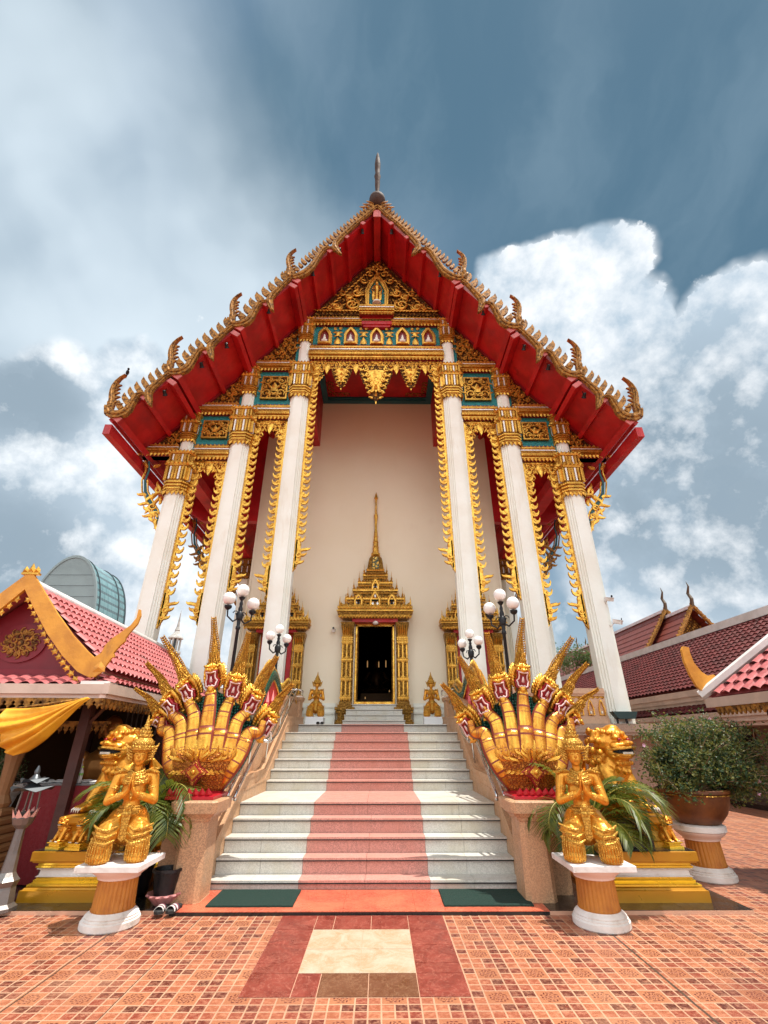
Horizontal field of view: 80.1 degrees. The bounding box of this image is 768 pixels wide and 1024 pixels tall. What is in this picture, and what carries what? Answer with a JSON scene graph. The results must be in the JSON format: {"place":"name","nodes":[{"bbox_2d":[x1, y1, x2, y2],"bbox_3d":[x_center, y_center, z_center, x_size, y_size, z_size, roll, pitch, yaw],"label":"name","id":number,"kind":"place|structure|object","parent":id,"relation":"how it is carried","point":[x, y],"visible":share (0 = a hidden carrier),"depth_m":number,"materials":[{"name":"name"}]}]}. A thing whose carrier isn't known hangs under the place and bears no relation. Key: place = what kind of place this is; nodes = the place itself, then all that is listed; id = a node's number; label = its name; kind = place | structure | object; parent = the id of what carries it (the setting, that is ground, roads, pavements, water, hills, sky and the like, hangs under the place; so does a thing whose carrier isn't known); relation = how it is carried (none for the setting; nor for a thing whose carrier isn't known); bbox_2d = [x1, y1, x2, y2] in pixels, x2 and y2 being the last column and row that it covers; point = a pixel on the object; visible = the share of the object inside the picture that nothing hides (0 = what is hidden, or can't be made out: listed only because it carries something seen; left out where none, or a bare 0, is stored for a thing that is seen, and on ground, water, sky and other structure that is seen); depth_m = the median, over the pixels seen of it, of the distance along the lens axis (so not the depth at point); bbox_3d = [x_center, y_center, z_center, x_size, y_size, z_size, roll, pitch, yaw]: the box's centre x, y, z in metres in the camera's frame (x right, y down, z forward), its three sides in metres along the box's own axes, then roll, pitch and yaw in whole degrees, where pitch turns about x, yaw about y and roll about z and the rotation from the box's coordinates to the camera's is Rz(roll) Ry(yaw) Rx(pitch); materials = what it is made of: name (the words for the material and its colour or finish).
{"place":"outdoors","nodes":[
{"label":"outdoors","id":0,"kind":"place"},
{"bbox_2d":[41,555,125,624],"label":"office tower","id":1,"kind":"structure","parent":0,"point":[84,580],"depth_m":206.70,"materials":[{"name":"teal glass"}]},
{"bbox_2d":[168,610,182,654],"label":"white spire","id":2,"kind":"structure","parent":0,"point":[175,637],"depth_m":75.66,"materials":[{"name":"grey paint"}]},
{"bbox_2d":[0,804,767,1023],"bbox_3d":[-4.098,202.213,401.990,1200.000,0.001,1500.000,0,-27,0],"label":"ground","id":3,"kind":"structure","parent":0,"point":[516,969],"depth_m":3.54,"materials":[{"name":"tile"}]},
{"bbox_2d":[0,564,205,874],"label":"pavilion","id":4,"kind":"structure","parent":3,"relation":"on","point":[56,645],"depth_m":6.53,"materials":[{"name":"pink tile"},{"name":"gold"},{"name":"dark red paint"}]},
{"bbox_2d":[0,753,25,871],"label":"tiered base","id":5,"kind":"object","parent":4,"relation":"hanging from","point":[11,766],"visible":0.52,"depth_m":5.68,"materials":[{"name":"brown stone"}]},
{"bbox_2d":[0,697,84,710],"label":"bamboo pole","id":6,"kind":"object","parent":4,"relation":"attached to","point":[44,704],"visible":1,"depth_m":5.80,"materials":[{"name":"wood"}]},
{"bbox_2d":[0,697,89,755],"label":"hanging cloth","id":7,"kind":"object","parent":6,"relation":"hanging from","point":[23,730],"visible":1,"depth_m":5.63,"materials":[{"name":"yellow fabric"}]},
{"bbox_2d":[82,715,122,779],"bbox_3d":[-4.464,4.239,7.174,1.400,1.915,0.900,7,-27,-13],"label":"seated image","id":8,"kind":"object","parent":4,"relation":"on","point":[92,768],"visible":0.12,"depth_m":7.17,"materials":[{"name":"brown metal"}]},
{"bbox_2d":[73,852,164,934],"bbox_3d":[-2.651,3.756,4.527,0.610,0.518,0.610,0,-27,0],"label":"pedestal","id":9,"kind":"object","parent":3,"relation":"on","point":[114,908],"visible":0.99,"depth_m":4.37,"materials":[{"name":"white paint"}]},
{"bbox_2d":[85,715,160,865],"bbox_3d":[-2.698,2.957,4.983,0.562,1.354,0.684,7,-27,-14],"label":"kneeling statue","id":10,"kind":"object","parent":9,"relation":"on","point":[127,825],"visible":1,"depth_m":4.73,"materials":[{"name":"gold metal"}]},
{"bbox_2d":[223,584,259,671],"bbox_3d":[-2.767,3.379,8.066,0.240,4.350,0.775,-21,-34,36],"label":"lamp post","id":11,"kind":"object","parent":3,"relation":"on","point":[229,598],"visible":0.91,"depth_m":8.71,"materials":[{"name":"black metal"}]},
{"bbox_2d":[238,915,471,997],"bbox_3d":[-0.209,3.732,3.906,1.624,0.004,1.645,0,-27,0],"label":"paved panel","id":12,"kind":"object","parent":3,"relation":"in","point":[377,956],"visible":1,"depth_m":3.69,"materials":[{"name":"red tile"}]},
{"bbox_2d":[157,689,573,915],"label":"staircase","id":13,"kind":"structure","parent":3,"relation":"on","point":[362,819],"depth_m":5.99,"materials":[{"name":"white stone"}]},
{"bbox_2d":[165,903,182,913],"bbox_3d":[-2.153,4.063,4.708,0.098,0.057,0.260,-3,-27,6],"label":"sandal","id":14,"kind":"object","parent":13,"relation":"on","point":[175,907],"visible":1,"depth_m":4.65,"materials":[{"name":"white rubber"}]},
{"bbox_2d":[134,616,297,799],"bbox_3d":[-2.404,3.759,8.648,2.266,2.254,6.432,0,-27,0],"label":"serpent statue","id":15,"kind":"object","parent":13,"relation":"on","point":[212,735],"visible":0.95,"depth_m":6.13,"materials":[{"name":"gold metal"}]},
{"bbox_2d":[205,889,300,907],"bbox_3d":[-1.413,4.246,5.032,0.916,0.016,0.588,0,-27,0],"label":"door mat","id":16,"kind":"object","parent":13,"relation":"on","point":[255,898],"depth_m":4.98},
{"bbox_2d":[266,624,290,668],"bbox_3d":[-2.393,3.321,10.166,0.206,1.627,0.666,-21,-34,36],"label":"lamp post","id":17,"kind":"object","parent":13,"relation":"on","point":[279,630],"visible":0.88,"depth_m":10.32,"materials":[{"name":"black metal"}]},
{"bbox_2d":[458,629,482,661],"bbox_3d":[1.956,3.383,10.177,0.206,1.527,0.666,22,-34,-37],"label":"lamp post","id":18,"kind":"object","parent":13,"relation":"on","point":[469,634],"visible":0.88,"depth_m":10.33,"materials":[{"name":"black metal"}]},
{"bbox_2d":[438,889,533,906],"bbox_3d":[1.104,4.256,5.051,0.947,0.016,0.587,0,-27,0],"label":"door mat","id":19,"kind":"object","parent":13,"relation":"on","point":[482,898],"depth_m":4.98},
{"bbox_2d":[440,617,599,799],"bbox_3d":[1.897,3.776,8.681,2.266,2.254,6.432,0,-27,0],"label":"serpent statue","id":20,"kind":"object","parent":13,"relation":"on","point":[517,732],"visible":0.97,"depth_m":6.17,"materials":[{"name":"gold metal"}]},
{"bbox_2d":[0,876,754,915],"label":"granite apron","id":21,"kind":"object","parent":3,"relation":"on","point":[718,905],"visible":0.14,"depth_m":4.76,"materials":[{"name":"brown stone"}]},
{"bbox_2d":[9,782,25,806],"bbox_3d":[-5.182,4.034,5.760,0.841,1.040,0.841,0,-27,0],"label":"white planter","id":22,"kind":"object","parent":21,"relation":"on","point":[13,795],"visible":0.33,"depth_m":5.99,"materials":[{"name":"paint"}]},
{"bbox_2d":[0,750,29,784],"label":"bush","id":23,"kind":"object","parent":22,"relation":"in","point":[2,757],"visible":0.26,"depth_m":6.14,"materials":[{"name":"green plant"}]},
{"bbox_2d":[0,766,54,913],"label":"lantern stand","id":24,"kind":"object","parent":21,"relation":"on","point":[22,820],"visible":1,"depth_m":4.92,"materials":[{"name":"silver metal"}]},
{"bbox_2d":[16,780,102,884],"bbox_3d":[-4.214,4.141,5.997,1.000,1.040,0.695,0,-27,0],"label":"offering table","id":25,"kind":"object","parent":21,"relation":"on","point":[36,833],"visible":0.27,"depth_m":5.75,"materials":[{"name":"red fabric"}]},
{"bbox_2d":[39,779,54,782],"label":"paper sheets","id":26,"kind":"object","parent":25,"relation":"on","point":[51,780],"visible":0.48,"depth_m":6.09,"materials":[{"name":"white paper"}]},
{"bbox_2d":[77,766,83,782],"bbox_3d":[-4.022,3.485,6.068,0.052,0.196,0.051,0,-27,0],"label":"bottle","id":27,"kind":"object","parent":25,"relation":"on","point":[80,776],"visible":0.94,"depth_m":6.05,"materials":[{"name":"grey plastic"}]},
{"bbox_2d":[81,779,96,782],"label":"paper sheets","id":28,"kind":"object","parent":25,"relation":"on","point":[86,780],"visible":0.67,"depth_m":6.14,"materials":[{"name":"white paper"}]},
{"bbox_2d":[15,832,161,902],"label":"plinth","id":29,"kind":"structure","parent":21,"relation":"on","point":[57,880],"depth_m":5.04,"materials":[{"name":"gold metal"}]},
{"bbox_2d":[45,841,68,849],"bbox_3d":[-3.727,3.832,5.272,0.190,0.062,0.220,-8,-27,15],"label":"footing","id":30,"kind":"object","parent":29,"relation":"on","point":[56,845],"visible":0.65,"depth_m":5.19,"materials":[{"name":"gold metal"}]},
{"bbox_2d":[49,816,72,842],"bbox_3d":[-3.718,3.702,5.357,0.167,0.249,0.245,-13,-29,25],"label":"lion","id":31,"kind":"object","parent":30,"relation":"on","point":[64,830],"visible":0.84,"depth_m":5.29},
{"bbox_2d":[64,841,89,850],"bbox_3d":[-3.477,3.806,5.220,0.190,0.062,0.220,-4,-27,9],"label":"footing","id":32,"kind":"object","parent":29,"relation":"on","point":[74,846],"visible":0.72,"depth_m":5.14,"materials":[{"name":"gold metal"}]},
{"bbox_2d":[68,817,91,843],"bbox_3d":[-3.471,3.676,5.306,0.167,0.249,0.245,-8,-27,15],"label":"lion","id":33,"kind":"object","parent":32,"relation":"on","point":[80,837],"visible":0.76,"depth_m":5.24},
{"bbox_2d":[58,809,156,847],"bbox_3d":[-3.391,3.901,5.677,0.820,0.300,0.860,0,-27,0],"label":"lion stand","id":34,"kind":"object","parent":29,"relation":"on","point":[73,819],"visible":0.16,"depth_m":5.35,"materials":[{"name":"gold metal"}]},
{"bbox_2d":[71,724,162,813],"bbox_3d":[-3.391,3.392,6.110,0.667,0.996,0.980,-14,-30,26],"label":"guardian lion","id":35,"kind":"object","parent":34,"relation":"on","point":[113,750],"visible":0.46,"depth_m":5.88},
{"bbox_2d":[71,767,205,896],"bbox_3d":[-2.831,3.714,5.339,1.672,1.237,1.390,0,-27,0],"label":"areca palm","id":36,"kind":"object","parent":21,"relation":"on","point":[159,816],"visible":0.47,"depth_m":5.13,"materials":[{"name":"green plant"}]},
{"bbox_2d":[153,903,167,914],"bbox_3d":[-2.282,4.054,4.689,0.098,0.057,0.260,3,-27,-6],"label":"sandal","id":37,"kind":"object","parent":21,"relation":"on","point":[161,909],"visible":1,"depth_m":4.63,"materials":[{"name":"white rubber"}]},
{"bbox_2d":[145,890,180,906],"bbox_3d":[-2.355,4.117,4.875,0.367,0.105,0.367,0,-27,0],"label":"planter bowl","id":38,"kind":"object","parent":21,"relation":"on","point":[157,901],"visible":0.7,"depth_m":4.78,"materials":[{"name":"pink ceramic"}]},
{"bbox_2d":[152,864,181,896],"bbox_3d":[-2.355,3.997,4.935,0.310,0.250,0.307,0,-27,0],"label":"plastic bucket","id":39,"kind":"object","parent":38,"relation":"in","point":[166,877],"visible":0.88,"depth_m":4.86,"materials":[{"name":"black plastic"}]},
{"bbox_2d":[526,763,679,862],"bbox_3d":[2.456,3.640,5.277,1.847,1.314,1.333,0,-27,0],"label":"areca palm","id":40,"kind":"object","parent":21,"relation":"on","point":[549,826],"visible":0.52,"depth_m":5.09,"materials":[{"name":"green plant"}]},
{"bbox_2d":[570,847,711,902],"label":"plinth","id":41,"kind":"structure","parent":21,"relation":"on","point":[666,877],"depth_m":5.05,"materials":[{"name":"gold metal"}]},
{"bbox_2d":[616,819,654,847],"bbox_3d":[2.913,3.724,5.296,0.380,0.270,0.018,0,-27,0],"label":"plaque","id":42,"kind":"object","parent":41,"relation":"on","point":[621,841],"visible":0.16,"depth_m":5.29,"materials":[{"name":"black"}]},
{"bbox_2d":[600,810,672,847],"bbox_3d":[2.969,3.912,5.699,0.820,0.300,0.860,0,-27,0],"label":"lion stand","id":43,"kind":"object","parent":41,"relation":"on","point":[660,844],"visible":0.06,"depth_m":5.38,"materials":[{"name":"gold metal"}]},
{"bbox_2d":[580,724,660,813],"bbox_3d":[2.947,3.399,6.123,0.667,0.996,0.980,15,-30,-27],"label":"guardian lion","id":44,"kind":"object","parent":43,"relation":"on","point":[611,751],"visible":0.52,"depth_m":5.92},
{"bbox_2d":[660,840,684,849],"bbox_3d":[3.303,3.841,5.291,0.190,0.062,0.220,6,-27,-11],"label":"footing","id":45,"kind":"object","parent":41,"relation":"on","point":[672,845],"visible":0.72,"depth_m":5.21,"materials":[{"name":"gold metal"}]},
{"bbox_2d":[658,816,679,841],"bbox_3d":[3.296,3.712,5.377,0.167,0.249,0.245,9,-28,-18],"label":"lion","id":46,"kind":"object","parent":45,"relation":"on","point":[665,833],"visible":0.81,"depth_m":5.31},
{"bbox_2d":[102,153,704,817],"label":"temple","id":47,"kind":"structure","parent":3,"relation":"on","point":[382,433],"depth_m":15.47,"materials":[{"name":"paint"}]},
{"bbox_2d":[243,592,310,710],"bbox_3d":[-3.649,4.449,15.452,2.253,5.113,0.810,0,-27,0],"label":"window","id":48,"kind":"structure","parent":47,"relation":"in","point":[298,624],"depth_m":15.35,"materials":[{"name":"gold metal"}]},
{"bbox_2d":[305,717,324,723],"bbox_3d":[-2.041,6.209,13.534,0.520,0.250,0.480,0,-27,0],"label":"white box","id":49,"kind":"object","parent":47,"relation":"on","point":[311,720],"visible":0.73,"depth_m":13.34,"materials":[{"name":"white paint"}]},
{"bbox_2d":[306,673,324,716],"bbox_3d":[-2.045,5.558,13.928,0.540,1.300,0.656,2,-27,-3],"label":"kneeling statue","id":50,"kind":"object","parent":49,"relation":"on","point":[315,706],"visible":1,"depth_m":13.70,"materials":[{"name":"gold metal"}]},
{"bbox_2d":[334,493,413,723],"bbox_3d":[-0.311,3.093,16.440,2.620,8.424,1.310,0,-27,0],"label":"doorway","id":51,"kind":"structure","parent":47,"relation":"in","point":[375,598],"depth_m":15.58,"materials":[{"name":"gold metal"}]},
{"bbox_2d":[358,654,391,701],"bbox_3d":[-0.379,8.435,22.442,2.400,2.870,2.100,0,-27,0],"label":"altar","id":52,"kind":"object","parent":47,"relation":"on","point":[376,691],"visible":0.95,"depth_m":22.22,"materials":[{"name":"brown metal"}]},
{"bbox_2d":[423,717,441,723],"bbox_3d":[1.439,6.223,13.561,0.520,0.250,0.480,0,-27,0],"label":"white box","id":53,"kind":"object","parent":47,"relation":"on","point":[432,720],"visible":0.73,"depth_m":13.36,"materials":[{"name":"white paint"}]},
{"bbox_2d":[423,672,441,716],"bbox_3d":[1.442,5.571,13.955,0.540,1.300,0.656,-1,-27,2],"label":"kneeling statue","id":54,"kind":"object","parent":53,"relation":"on","point":[431,706],"visible":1,"depth_m":13.72,"materials":[{"name":"gold metal"}]},
{"bbox_2d":[439,589,506,687],"bbox_3d":[3.031,4.475,15.504,2.253,5.113,0.810,0,-27,0],"label":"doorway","id":55,"kind":"structure","parent":47,"relation":"in","point":[449,623],"depth_m":15.41,"materials":[{"name":"gold metal"}]},
{"bbox_2d":[604,595,613,603],"bbox_3d":[6.029,2.364,12.319,0.162,0.185,0.339,8,-28,-16],"label":"security camera","id":56,"kind":"object","parent":47,"relation":"attached to","point":[609,599],"visible":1,"depth_m":12.23,"materials":[{"name":"white paint"}]},
{"bbox_2d":[609,618,622,625],"bbox_3d":[6.122,2.904,12.057,0.339,0.185,0.162,-23,-35,38],"label":"security camera","id":57,"kind":"object","parent":47,"relation":"attached to","point":[615,621],"visible":1,"depth_m":12.02,"materials":[{"name":"white paint"}]},
{"bbox_2d":[609,711,637,723],"bbox_3d":[5.774,4.938,10.981,0.600,0.260,0.200,0,-27,0],"label":"floodlight","id":58,"kind":"object","parent":47,"relation":"attached to","point":[618,715],"visible":1,"depth_m":10.93,"materials":[{"name":"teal metal"}]},
{"bbox_2d":[483,589,518,693],"bbox_3d":[2.272,3.434,8.087,0.240,4.270,0.775,22,-34,-37],"label":"lamp post","id":59,"kind":"object","parent":3,"relation":"on","point":[499,595],"visible":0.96,"depth_m":8.71,"materials":[{"name":"black metal"}]},
{"bbox_2d":[555,642,592,676],"bbox_3d":[12.615,12.674,30.747,4.722,7.966,4.884,0,-27,0],"label":"tree","id":60,"kind":"object","parent":3,"relation":"on","point":[582,658],"visible":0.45,"depth_m":31.04,"materials":[{"name":"green plant"}]},
{"bbox_2d":[551,852,636,934],"bbox_3d":[2.109,3.761,4.537,0.610,0.518,0.610,0,-27,0],"label":"pedestal","id":61,"kind":"object","parent":3,"relation":"on","point":[597,909],"visible":0.99,"depth_m":4.38,"materials":[{"name":"white paint"}]},
{"bbox_2d":[555,715,623,864],"bbox_3d":[2.113,2.958,4.985,0.562,1.354,0.684,-6,-27,11],"label":"kneeling statue","id":62,"kind":"object","parent":61,"relation":"on","point":[584,824],"visible":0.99,"depth_m":4.73,"materials":[{"name":"gold metal"}]},
{"bbox_2d":[530,605,767,810],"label":"cloister","id":63,"kind":"structure","parent":3,"relation":"on","point":[656,677],"depth_m":15.49,"materials":[{"name":"red tile"}]},
{"bbox_2d":[718,727,765,765],"bbox_3d":[10.550,7.257,14.196,0.079,0.980,2.900,0,-27,0],"label":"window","id":64,"kind":"structure","parent":63,"relation":"in","point":[754,736],"depth_m":13.12,"materials":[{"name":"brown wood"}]},
{"bbox_2d":[671,820,738,884],"bbox_3d":[4.225,4.462,6.029,0.638,0.594,0.638,0,-27,0],"label":"pedestal","id":65,"kind":"object","parent":3,"relation":"on","point":[710,866],"visible":0.85,"depth_m":5.87,"materials":[{"name":"white paint"}]},
{"bbox_2d":[653,785,731,825],"bbox_3d":[4.264,4.028,6.280,0.924,0.410,0.924,0,-27,0],"label":"flower pot","id":66,"kind":"object","parent":65,"relation":"on","point":[714,810],"visible":0.76,"depth_m":5.98,"materials":[{"name":"brown ceramic"}]},
{"bbox_2d":[628,708,767,808],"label":"bush","id":67,"kind":"object","parent":66,"relation":"in","point":[682,758],"visible":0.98,"depth_m":6.29,"materials":[{"name":"green plant"}]},
{"bbox_2d":[0,0,767,687],"label":"sky","id":68,"kind":"structure","parent":0,"point":[600,166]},
{"bbox_2d":[529,638,585,687],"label":"red roofed hall","id":69,"kind":"structure","parent":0,"point":[561,673],"depth_m":63.94,"materials":[{"name":"brown tile"}]},
{"bbox_2d":[562,582,713,675],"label":"red roofed hall","id":70,"kind":"structure","parent":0,"point":[665,624],"depth_m":31.49,"materials":[{"name":"brown tile"}]},
{"bbox_2d":[680,634,767,715],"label":"pavilion","id":71,"kind":"structure","parent":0,"point":[739,684],"depth_m":6.85,"materials":[{"name":"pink tile"}]}
]}

